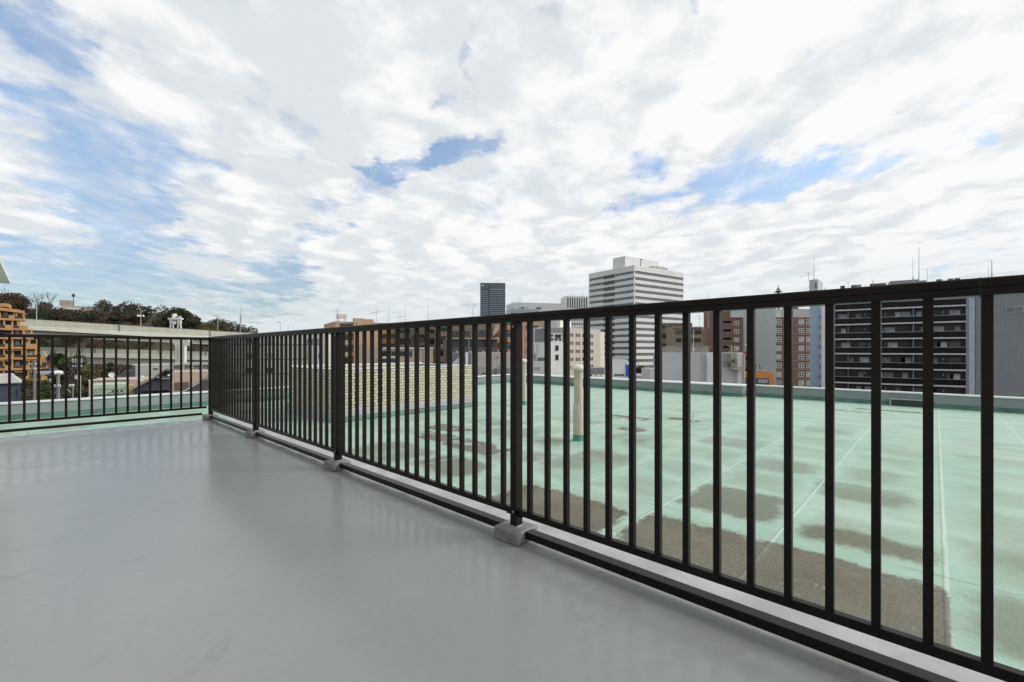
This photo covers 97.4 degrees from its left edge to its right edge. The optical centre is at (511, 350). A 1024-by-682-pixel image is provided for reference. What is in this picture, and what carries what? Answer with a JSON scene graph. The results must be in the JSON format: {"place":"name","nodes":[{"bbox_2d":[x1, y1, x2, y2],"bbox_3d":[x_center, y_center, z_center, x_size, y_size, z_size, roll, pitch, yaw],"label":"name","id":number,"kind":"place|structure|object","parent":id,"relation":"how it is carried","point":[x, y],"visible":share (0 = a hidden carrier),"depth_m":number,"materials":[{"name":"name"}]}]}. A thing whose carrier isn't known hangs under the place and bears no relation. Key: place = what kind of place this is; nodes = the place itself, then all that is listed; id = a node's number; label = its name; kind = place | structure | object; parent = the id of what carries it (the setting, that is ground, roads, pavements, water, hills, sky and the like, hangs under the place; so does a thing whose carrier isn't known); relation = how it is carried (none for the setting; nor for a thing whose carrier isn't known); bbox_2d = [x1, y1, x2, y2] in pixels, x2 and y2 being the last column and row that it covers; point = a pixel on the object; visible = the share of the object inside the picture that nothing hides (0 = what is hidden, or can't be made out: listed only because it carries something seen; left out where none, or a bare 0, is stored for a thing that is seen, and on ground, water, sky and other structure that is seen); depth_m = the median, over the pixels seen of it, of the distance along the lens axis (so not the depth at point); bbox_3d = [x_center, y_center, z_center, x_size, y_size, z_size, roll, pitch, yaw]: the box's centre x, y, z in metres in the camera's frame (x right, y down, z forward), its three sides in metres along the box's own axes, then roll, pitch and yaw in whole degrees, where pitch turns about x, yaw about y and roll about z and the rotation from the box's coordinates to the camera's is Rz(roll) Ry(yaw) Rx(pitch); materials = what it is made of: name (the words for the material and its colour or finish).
{"place":"outdoors","nodes":[
{"label":"outdoors","id":0,"kind":"place"},
{"bbox_2d":[0,373,21,401],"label":"navy house","id":1,"kind":"structure","parent":0,"point":[16,381],"depth_m":45.97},
{"bbox_2d":[36,368,62,375],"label":"parked car","id":2,"kind":"object","parent":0,"point":[45,371],"visible":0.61,"depth_m":74.10,"materials":[{"name":"white metal"}]},
{"bbox_2d":[88,382,125,396],"bbox_3d":[-44.561,13.380,49.551,3.151,19.279,5.800,0,0,-41],"label":"mint roof annex","id":3,"kind":"object","parent":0,"point":[98,389],"visible":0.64,"depth_m":48.90,"materials":[{"name":"paint"}]},
{"bbox_2d":[40,347,207,364],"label":"viaduct","id":4,"kind":"object","parent":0,"point":[110,354],"visible":0.36,"depth_m":165.10,"materials":[{"name":"paint"}]},
{"bbox_2d":[117,370,131,376],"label":"dark attic house","id":5,"kind":"structure","parent":0,"point":[123,374],"depth_m":80.49,"materials":[{"name":"stone"}]},
{"bbox_2d":[18,307,236,377],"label":"hill","id":6,"kind":"structure","parent":0,"point":[154,346],"depth_m":256.21,"materials":[{"name":"plant"}]},
{"bbox_2d":[0,286,33,310],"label":"tree","id":7,"kind":"object","parent":6,"relation":"on","point":[13,300],"visible":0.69,"depth_m":260.08,"materials":[{"name":"brown plant"}]},
{"bbox_2d":[25,305,52,346],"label":"dark shrub tree","id":8,"kind":"object","parent":6,"relation":"on","point":[41,313],"visible":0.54,"depth_m":234.49,"materials":[{"name":"green plant"}]},
{"bbox_2d":[21,291,58,310],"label":"bare tree","id":9,"kind":"object","parent":6,"relation":"on","point":[37,300],"visible":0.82,"depth_m":260.81,"materials":[{"name":"brown plant"}]},
{"bbox_2d":[59,293,98,311],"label":"hilltop building","id":10,"kind":"structure","parent":6,"relation":"on","point":[67,304],"depth_m":292.73,"materials":[{"name":"white paint"}]},
{"bbox_2d":[71,307,105,323],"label":"tree","id":11,"kind":"object","parent":6,"relation":"on","point":[97,321],"visible":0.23,"depth_m":253.86,"materials":[{"name":"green plant"}]},
{"bbox_2d":[46,364,131,372],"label":"hillside autumn shrubs","id":12,"kind":"object","parent":6,"relation":"on","point":[98,366],"visible":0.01,"depth_m":234.99,"materials":[{"name":"brown plant"}]},
{"bbox_2d":[106,308,124,323],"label":"layered pine","id":13,"kind":"object","parent":6,"relation":"on","point":[114,316],"visible":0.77,"depth_m":267.66,"materials":[{"name":"green plant"}]},
{"bbox_2d":[2,294,257,372],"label":"hillside wood","id":14,"kind":"object","parent":6,"relation":"on","point":[85,316],"visible":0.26,"depth_m":270.50,"materials":[{"name":"green plant"}]},
{"bbox_2d":[120,313,148,325],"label":"tree","id":15,"kind":"object","parent":6,"relation":"on","point":[133,318],"visible":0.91,"depth_m":265.70,"materials":[{"name":"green plant"}]},
{"bbox_2d":[39,302,243,365],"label":"hillside rusty scrub","id":16,"kind":"object","parent":6,"relation":"on","point":[96,344],"visible":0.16,"depth_m":249.74,"materials":[{"name":"orange plant"}]},
{"bbox_2d":[37,301,251,365],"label":"hillside evergreens","id":17,"kind":"object","parent":6,"relation":"on","point":[162,322],"visible":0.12,"depth_m":284.46,"materials":[{"name":"green plant"}]},
{"bbox_2d":[137,304,162,325],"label":"tall pine","id":18,"kind":"object","parent":6,"relation":"on","point":[146,313],"visible":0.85,"depth_m":263.86,"materials":[{"name":"green plant"}]},
{"bbox_2d":[142,306,166,326],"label":"bare tree","id":19,"kind":"object","parent":6,"relation":"on","point":[156,316],"visible":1,"depth_m":261.64,"materials":[{"name":"brown plant"}]},
{"bbox_2d":[162,307,192,327],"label":"broad evergreen","id":20,"kind":"object","parent":6,"relation":"on","point":[185,314],"visible":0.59,"depth_m":265.47,"materials":[{"name":"green plant"}]},
{"bbox_2d":[182,314,202,328],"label":"tree","id":21,"kind":"object","parent":6,"relation":"on","point":[193,322],"visible":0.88,"depth_m":261.43,"materials":[{"name":"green plant"}]},
{"bbox_2d":[197,320,217,345],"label":"olive tree","id":22,"kind":"object","parent":6,"relation":"on","point":[207,326],"visible":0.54,"depth_m":260.49,"materials":[{"name":"green plant"}]},
{"bbox_2d":[217,324,229,330],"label":"tree","id":23,"kind":"object","parent":6,"relation":"on","point":[223,328],"visible":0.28,"depth_m":261.36,"materials":[{"name":"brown plant"}]},
{"bbox_2d":[133,369,172,394],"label":"navy gabled house","id":24,"kind":"structure","parent":0,"point":[144,387],"depth_m":47.13,"materials":[{"name":"stone"}]},
{"bbox_2d":[132,363,173,376],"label":"grey panel block","id":25,"kind":"structure","parent":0,"point":[144,369],"depth_m":93.62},
{"bbox_2d":[172,340,189,362],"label":"viaduct column","id":26,"kind":"structure","parent":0,"point":[185,343],"depth_m":163.50,"materials":[{"name":"paint"}]},
{"bbox_2d":[20,319,251,344],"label":"viaduct","id":27,"kind":"object","parent":26,"relation":"on","point":[47,327],"visible":0.47,"depth_m":161.59,"materials":[{"name":"paint"}]},
{"bbox_2d":[168,314,182,327],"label":"gate frame","id":28,"kind":"object","parent":27,"relation":"on","point":[179,319],"visible":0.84,"depth_m":185.60,"materials":[{"name":"white paint"}]},
{"bbox_2d":[172,362,207,370],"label":"concrete bay block","id":29,"kind":"structure","parent":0,"point":[186,366],"depth_m":85.61,"materials":[{"name":"concrete"}]},
{"bbox_2d":[183,377,225,391],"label":"dark roofed house","id":30,"kind":"structure","parent":0,"point":[195,386],"depth_m":44.60,"materials":[{"name":"grey"}]},
{"bbox_2d":[225,334,330,387],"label":"cream long building","id":31,"kind":"structure","parent":0,"point":[288,356],"depth_m":89.84,"materials":[{"name":"beige concrete"}]},
{"bbox_2d":[359,347,432,363],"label":"beige panel building","id":32,"kind":"structure","parent":0,"point":[411,354],"depth_m":73.28,"materials":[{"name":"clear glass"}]},
{"bbox_2d":[452,351,483,364],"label":"grey metal shed","id":33,"kind":"structure","parent":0,"point":[455,357],"depth_m":46.09,"materials":[{"name":"white paint"}]},
{"bbox_2d":[471,352,509,375],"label":"beige low block","id":34,"kind":"structure","parent":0,"point":[482,363],"depth_m":36.14,"materials":[{"name":"concrete"}]},
{"bbox_2d":[480,280,504,315],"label":"glass tower","id":35,"kind":"structure","parent":0,"point":[492,298],"depth_m":950.68,"materials":[{"name":"glass"}]},
{"bbox_2d":[0,0,1023,332],"label":"sky","id":36,"kind":"structure","parent":0,"point":[292,163],"materials":[{"name":"white"}]},
{"bbox_2d":[506,307,538,313],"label":"annex block","id":37,"kind":"structure","parent":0,"point":[511,310],"depth_m":261.64,"materials":[{"name":"white concrete"}]},
{"bbox_2d":[526,327,540,358],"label":"pale blue slab","id":38,"kind":"structure","parent":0,"point":[533,338],"depth_m":76.66,"materials":[{"name":"concrete"}]},
{"bbox_2d":[526,344,543,373],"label":"grey plant block","id":39,"kind":"structure","parent":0,"point":[538,365],"depth_m":58.53,"materials":[{"name":"concrete"}]},
{"bbox_2d":[506,301,566,320],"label":"flat office block","id":40,"kind":"structure","parent":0,"point":[548,306],"depth_m":334.98,"materials":[{"name":"white concrete"}]},
{"bbox_2d":[533,322,562,374],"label":"white narrow building","id":41,"kind":"structure","parent":0,"point":[556,353],"depth_m":62.71,"materials":[{"name":"paint"}]},
{"bbox_2d":[561,296,588,327],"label":"finned office block","id":42,"kind":"structure","parent":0,"point":[574,302],"depth_m":401.56,"materials":[{"name":"white concrete"}]},
{"bbox_2d":[590,367,603,376],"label":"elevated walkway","id":43,"kind":"structure","parent":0,"point":[596,370],"depth_m":80.22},
{"bbox_2d":[604,359,628,377],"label":"white shop box","id":44,"kind":"object","parent":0,"point":[620,368],"visible":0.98,"depth_m":70.28,"materials":[{"name":"paint"}]},
{"bbox_2d":[589,256,683,373],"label":"office tower","id":45,"kind":"structure","parent":0,"point":[626,280],"depth_m":280.76,"materials":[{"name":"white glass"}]},
{"bbox_2d":[653,330,744,383],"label":"light grey block","id":46,"kind":"structure","parent":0,"point":[733,367],"depth_m":52.08,"materials":[{"name":"concrete"}]},
{"bbox_2d":[738,351,746,371],"bbox_3d":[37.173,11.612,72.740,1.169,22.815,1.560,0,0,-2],"label":"red wall house","id":47,"kind":"structure","parent":0,"point":[744,352],"depth_m":72.03,"materials":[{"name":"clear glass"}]},
{"bbox_2d":[743,308,775,384],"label":"building","id":48,"kind":"structure","parent":0,"point":[765,339],"depth_m":135.25,"materials":[{"name":"white paint"}]},
{"bbox_2d":[776,307,809,386],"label":"red brick hotel","id":49,"kind":"structure","parent":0,"point":[801,347],"depth_m":160.32,"materials":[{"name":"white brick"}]},
{"bbox_2d":[800,272,825,387],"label":"light blue building","id":50,"kind":"structure","parent":0,"point":[817,346],"depth_m":119.01,"materials":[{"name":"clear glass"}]},
{"bbox_2d":[966,260,1023,396],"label":"corrugated building","id":51,"kind":"structure","parent":0,"point":[1008,345],"depth_m":49.84,"materials":[{"name":"metal"}]},
{"bbox_2d":[1006,306,1022,312],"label":"window","id":52,"kind":"structure","parent":51,"relation":"in","point":[1008,309],"depth_m":49.28,"materials":[{"name":"glass"}]},
{"label":"ground","id":53,"kind":"structure","parent":0,"visible":0},
{"bbox_2d":[0,303,49,381],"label":"terraced apartment","id":54,"kind":"structure","parent":53,"relation":"on","point":[10,320],"depth_m":127.33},
{"bbox_2d":[29,360,36,399],"bbox_3d":[-63.652,12.176,59.919,0.957,21.689,0.549,0,0,0],"label":"utility pole","id":55,"kind":"object","parent":53,"relation":"on","point":[33,369],"visible":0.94,"depth_m":59.86,"materials":[{"name":"concrete"}]},
{"bbox_2d":[49,372,60,398],"bbox_3d":[-48.499,12.660,47.854,1.030,20.721,0.593,0,0,-22],"label":"utility pole","id":56,"kind":"object","parent":53,"relation":"on","point":[58,384],"visible":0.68,"depth_m":47.87,"materials":[{"name":"concrete"}]},
{"bbox_2d":[0,353,131,376],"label":"power cables","id":57,"kind":"object","parent":56,"relation":"attached to","point":[42,375],"visible":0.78,"depth_m":46.46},
{"bbox_2d":[72,358,82,397],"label":"utility pole","id":58,"kind":"object","parent":53,"relation":"on","point":[75,360],"visible":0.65,"depth_m":65.86,"materials":[{"name":"concrete"}]},
{"bbox_2d":[129,384,133,394],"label":"yellow green wall","id":59,"kind":"structure","parent":53,"relation":"on","point":[131,387],"depth_m":50.28,"materials":[{"name":"paint"}]},
{"bbox_2d":[88,370,207,394],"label":"pink beige building","id":60,"kind":"structure","parent":53,"relation":"on","point":[176,380],"depth_m":67.66,"materials":[{"name":"tile"}]},
{"bbox_2d":[324,310,377,363],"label":"tan flats","id":61,"kind":"structure","parent":53,"relation":"on","point":[357,321],"depth_m":111.91,"materials":[{"name":"beige concrete"}]},
{"bbox_2d":[369,311,393,346],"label":"orange balcony flats","id":62,"kind":"structure","parent":53,"relation":"on","point":[384,338],"depth_m":122.62,"materials":[{"name":"concrete"}]},
{"bbox_2d":[394,304,433,363],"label":"dark brown flats","id":63,"kind":"structure","parent":53,"relation":"on","point":[411,337],"depth_m":119.07,"materials":[{"name":"tile"}]},
{"bbox_2d":[434,315,498,363],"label":"brown stair flats","id":64,"kind":"structure","parent":53,"relation":"on","point":[468,331],"depth_m":106.90,"materials":[{"name":"tile"}]},
{"bbox_2d":[443,338,499,363],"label":"plum lower flats","id":65,"kind":"structure","parent":53,"relation":"on","point":[468,344],"depth_m":85.00,"materials":[{"name":"concrete"}]},
{"bbox_2d":[492,322,543,358],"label":"orange flats","id":66,"kind":"structure","parent":53,"relation":"on","point":[524,326],"depth_m":114.80,"materials":[{"name":"concrete"}]},
{"bbox_2d":[551,321,604,376],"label":"office building","id":67,"kind":"structure","parent":53,"relation":"on","point":[597,347],"depth_m":180.51,"materials":[{"name":"white concrete"}]},
{"bbox_2d":[636,363,643,373],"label":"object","id":68,"kind":"object","parent":53,"relation":"on","point":[639,369],"visible":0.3,"depth_m":94.32,"materials":[{"name":"green plant"}]},
{"bbox_2d":[642,368,653,379],"bbox_3d":[15.550,12.520,51.059,0.857,21.001,2.000,0,0,-10],"label":"grey roof hut","id":69,"kind":"object","parent":53,"relation":"on","point":[647,373],"visible":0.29,"depth_m":50.28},
{"bbox_2d":[662,323,691,345],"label":"long brown flats","id":70,"kind":"structure","parent":53,"relation":"on","point":[663,335],"depth_m":128.02,"materials":[{"name":"tile"}]},
{"bbox_2d":[665,314,708,345],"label":"olive brown flats","id":71,"kind":"structure","parent":53,"relation":"on","point":[673,334],"depth_m":104.20,"materials":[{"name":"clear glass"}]},
{"bbox_2d":[704,310,743,351],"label":"red brick flats","id":72,"kind":"structure","parent":53,"relation":"on","point":[732,328],"depth_m":125.18,"materials":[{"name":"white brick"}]},
{"bbox_2d":[745,364,773,384],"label":"orange shop","id":73,"kind":"structure","parent":53,"relation":"on","point":[764,377],"depth_m":66.00,"materials":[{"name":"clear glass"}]},
{"bbox_2d":[745,378,768,384],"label":"window","id":74,"kind":"structure","parent":73,"relation":"in","point":[757,383],"depth_m":65.95,"materials":[{"name":"glass"}]},
{"bbox_2d":[835,268,965,393],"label":"dark balcony apartment","id":75,"kind":"structure","parent":53,"relation":"on","point":[901,345],"depth_m":88.59,"materials":[{"name":"black concrete"}]},
{"bbox_2d":[860,357,868,361],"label":"window","id":76,"kind":"structure","parent":75,"relation":"in","point":[862,359],"depth_m":92.51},
{"bbox_2d":[881,357,890,361],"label":"window","id":77,"kind":"structure","parent":75,"relation":"in","point":[888,359],"depth_m":90.48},
{"bbox_2d":[884,372,892,377],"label":"window","id":78,"kind":"structure","parent":75,"relation":"in","point":[888,374],"depth_m":90.30,"materials":[{"name":"glass"}]},
{"bbox_2d":[885,327,894,331],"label":"window","id":79,"kind":"structure","parent":75,"relation":"in","point":[890,329],"depth_m":90.12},
{"bbox_2d":[888,342,897,346],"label":"window","id":80,"kind":"structure","parent":75,"relation":"in","point":[890,344],"depth_m":89.90,"materials":[{"name":"glass"}]},
{"bbox_2d":[895,357,904,362],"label":"window","id":81,"kind":"structure","parent":75,"relation":"in","point":[897,359],"depth_m":89.33,"materials":[{"name":"black glass"}]},
{"bbox_2d":[898,342,907,347],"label":"window","id":82,"kind":"structure","parent":75,"relation":"in","point":[900,344],"depth_m":88.99,"materials":[{"name":"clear glass"}]},
{"bbox_2d":[934,326,943,330],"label":"window","id":83,"kind":"structure","parent":75,"relation":"in","point":[936,328],"depth_m":86.04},
{"bbox_2d":[936,342,946,346],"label":"window","id":84,"kind":"structure","parent":75,"relation":"in","point":[941,343],"depth_m":85.70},
{"bbox_2d":[949,310,959,314],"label":"window","id":85,"kind":"structure","parent":75,"relation":"in","point":[951,312],"depth_m":84.75,"materials":[{"name":"glass"}]},
{"bbox_2d":[949,342,959,346],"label":"window","id":86,"kind":"structure","parent":75,"relation":"in","point":[951,344],"depth_m":84.75,"materials":[{"name":"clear glass"}]},
{"bbox_2d":[949,358,959,362],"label":"window","id":87,"kind":"structure","parent":75,"relation":"in","point":[951,360],"depth_m":84.75,"materials":[{"name":"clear glass"}]},
{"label":"bank","id":88,"kind":"structure","parent":0,"visible":0},
{"bbox_2d":[36,380,64,399],"bbox_3d":[-63.000,9.479,61.797,5.163,11.084,2.957,0,0,26],"label":"tree","id":89,"kind":"object","parent":88,"relation":"on","point":[45,392],"visible":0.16,"depth_m":61.48,"materials":[{"name":"green plant"}]},
{"bbox_2d":[20,378,88,400],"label":"bank scrub","id":90,"kind":"object","parent":88,"relation":"on","point":[29,390],"visible":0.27,"depth_m":73.32,"materials":[{"name":"plant"}]},
{"bbox_2d":[45,349,83,384],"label":"tree","id":91,"kind":"object","parent":88,"relation":"on","point":[58,357],"visible":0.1,"depth_m":95.43,"materials":[{"name":"green plant"}]},
{"bbox_2d":[48,355,88,388],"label":"tree","id":92,"kind":"object","parent":88,"relation":"on","point":[62,376],"visible":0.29,"depth_m":87.61,"materials":[{"name":"green plant"}]},
{"bbox_2d":[54,345,100,384],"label":"tree","id":93,"kind":"object","parent":88,"relation":"on","point":[58,365],"visible":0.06,"depth_m":90.39,"materials":[{"name":"green plant"}]},
{"bbox_2d":[64,363,97,391],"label":"tree","id":94,"kind":"object","parent":88,"relation":"on","point":[85,374],"visible":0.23,"depth_m":79.36,"materials":[{"name":"green plant"}]},
{"bbox_2d":[99,362,123,377],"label":"tree","id":95,"kind":"object","parent":88,"relation":"on","point":[109,368],"visible":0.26,"depth_m":103.67,"materials":[{"name":"green plant"}]},
{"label":"deck base","id":96,"kind":"structure","parent":0,"visible":0},
{"bbox_2d":[0,419,897,681],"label":"deck floor","id":97,"kind":"structure","parent":96,"relation":"on","point":[201,550],"depth_m":1.92,"materials":[{"name":"grey paint"}]},
{"bbox_2d":[0,334,208,432],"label":"railing","id":98,"kind":"object","parent":97,"relation":"on","point":[52,337],"visible":1,"depth_m":5.78,"materials":[{"name":"brown metal"}]},
{"bbox_2d":[202,274,1023,681],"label":"railing","id":99,"kind":"object","parent":97,"relation":"on","point":[234,376],"visible":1,"depth_m":1.96,"materials":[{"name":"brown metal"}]},
{"bbox_2d":[224,418,1004,681],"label":"deck ledge","id":100,"kind":"object","parent":96,"relation":"on","point":[921,660],"depth_m":1.88,"materials":[{"name":"concrete"}]},
{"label":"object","id":101,"kind":"structure","parent":0,"visible":0},
{"bbox_2d":[0,374,509,420],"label":"parapet wall","id":102,"kind":"structure","parent":101,"relation":"on","point":[31,408],"depth_m":10.85,"materials":[{"name":"paint"}]},
{"bbox_2d":[526,374,746,396],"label":"parapet wall","id":103,"kind":"structure","parent":101,"relation":"on","point":[729,389],"depth_m":16.53,"materials":[{"name":"paint"}]},
{"bbox_2d":[756,384,1023,413],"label":"parapet wall","id":104,"kind":"structure","parent":101,"relation":"on","point":[1008,404],"depth_m":12.32,"materials":[{"name":"paint"}]},
{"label":"roof slab","id":105,"kind":"structure","parent":101,"relation":"on","visible":0},
{"bbox_2d":[0,382,1023,670],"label":"rooftop","id":106,"kind":"structure","parent":105,"relation":"on","point":[956,528],"depth_m":4.95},
{"bbox_2d":[0,257,9,283],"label":"stair penthouse","id":107,"kind":"object","parent":106,"relation":"on","point":[4,277],"visible":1,"depth_m":8.30,"materials":[{"name":"white paint"}]},
{"bbox_2d":[288,362,478,421],"bbox_3d":[-3.242,0.935,11.566,2.710,1.130,3.990,0,0,43],"label":"tiled roof shaft","id":108,"kind":"object","parent":106,"relation":"on","point":[455,386],"visible":0.31,"depth_m":10.59,"materials":[{"name":"beige tile"}]},
{"bbox_2d":[522,359,526,404],"bbox_3d":[0.324,0.868,12.400,0.213,1.265,0.213,0,0,43],"label":"vent pipe","id":109,"kind":"object","parent":106,"relation":"on","point":[524,385],"visible":0.74,"depth_m":12.34,"materials":[{"name":"metal"}]},
{"bbox_2d":[571,364,582,440],"bbox_3d":[1.105,0.868,7.500,0.251,1.265,0.251,0,0,43],"label":"vent pipe","id":110,"kind":"object","parent":106,"relation":"on","point":[577,369],"visible":0.87,"depth_m":7.43,"materials":[{"name":"metal"}]},
{"bbox_2d":[890,398,922,406],"bbox_3d":[10.577,1.400,12.051,0.700,0.200,0.170,0,0,43],"label":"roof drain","id":111,"kind":"object","parent":106,"relation":"on","point":[906,402],"visible":0.91,"depth_m":12.00,"materials":[{"name":"metal"}]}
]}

